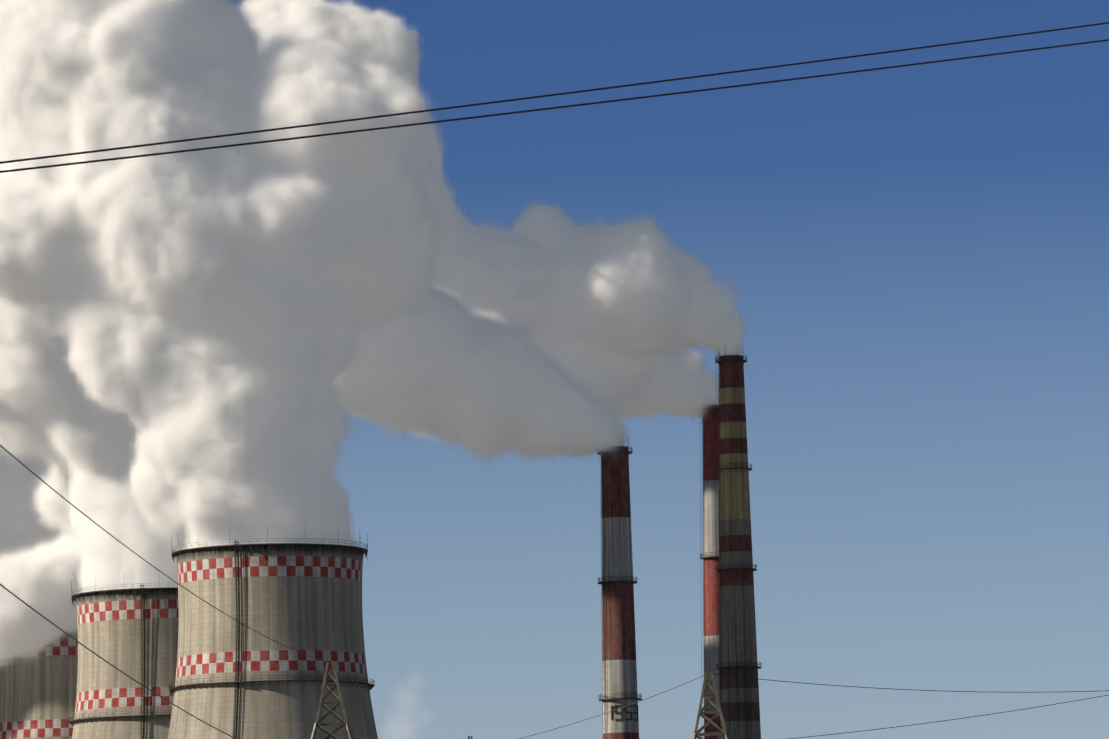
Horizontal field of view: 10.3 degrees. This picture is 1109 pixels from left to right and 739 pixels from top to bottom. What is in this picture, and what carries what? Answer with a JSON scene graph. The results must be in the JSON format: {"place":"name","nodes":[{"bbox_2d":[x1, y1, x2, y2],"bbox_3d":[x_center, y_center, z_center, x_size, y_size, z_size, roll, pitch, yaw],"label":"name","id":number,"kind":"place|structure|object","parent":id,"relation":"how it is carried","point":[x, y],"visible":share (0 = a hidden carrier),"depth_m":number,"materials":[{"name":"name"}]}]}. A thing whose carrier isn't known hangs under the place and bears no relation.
{"place":"outdoors","nodes":[
{"label":"outdoors","id":0,"kind":"place"},
{"bbox_2d":[0,0,1108,738],"label":"sky","id":1,"kind":"structure","parent":0,"point":[426,342],"materials":[{"name":"blue"}]},
{"bbox_3d":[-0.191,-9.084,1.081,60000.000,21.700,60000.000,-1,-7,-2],"label":"ground","id":2,"kind":"structure","parent":0,"visible":0},
{"bbox_2d":[0,630,77,738],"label":"cooling tower","id":3,"kind":"structure","parent":2,"relation":"on","point":[38,701],"depth_m":1662.24,"materials":[{"name":"beige concrete"}]},
{"bbox_2d":[72,589,178,738],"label":"cooling tower","id":4,"kind":"structure","parent":2,"relation":"on","point":[110,625],"depth_m":1544.24,"materials":[{"name":"beige concrete"}]},
{"bbox_2d":[69,580,177,738],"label":"cooling tower walkways","id":5,"kind":"structure","parent":4,"relation":"attached to","point":[74,597],"depth_m":1543.37,"materials":[{"name":"black metal"}]},
{"bbox_2d":[168,545,377,738],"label":"cooling tower","id":6,"kind":"structure","parent":2,"relation":"on","point":[305,600],"depth_m":1430.40,"materials":[{"name":"beige concrete"}]},
{"bbox_2d":[169,525,374,738],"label":"cooling tower walkways","id":7,"kind":"structure","parent":6,"relation":"attached to","point":[363,552],"depth_m":1429.66,"materials":[{"name":"black metal"}]},
{"bbox_2d":[311,662,352,738],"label":"pylon","id":8,"kind":"object","parent":2,"relation":"on","point":[320,724],"visible":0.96,"depth_m":616.12,"materials":[{"name":"metal"}]},
{"bbox_2d":[0,22,1108,738],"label":"overhead wires","id":9,"kind":"object","parent":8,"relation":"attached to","point":[506,114],"visible":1,"depth_m":120.59,"materials":[{"name":"grey metal"}]},
{"bbox_2d":[597,435,641,738],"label":"smokestack","id":10,"kind":"object","parent":2,"relation":"on","point":[619,665],"visible":1,"depth_m":1501.73,"materials":[{"name":"paint"}]},
{"bbox_2d":[700,404,719,738],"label":"chimney","id":11,"kind":"object","parent":2,"relation":"on","point":[710,457],"visible":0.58,"depth_m":1755.08,"materials":[{"name":"paint"}]},
{"bbox_2d":[692,672,728,738],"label":"pylon","id":12,"kind":"object","parent":2,"relation":"on","point":[721,733],"visible":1,"depth_m":617.14,"materials":[{"name":"metal"}]},
{"bbox_2d":[715,344,761,738],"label":"smokestack","id":13,"kind":"object","parent":2,"relation":"on","point":[739,700],"visible":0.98,"depth_m":1603.69,"materials":[{"name":"paint"}]}
]}

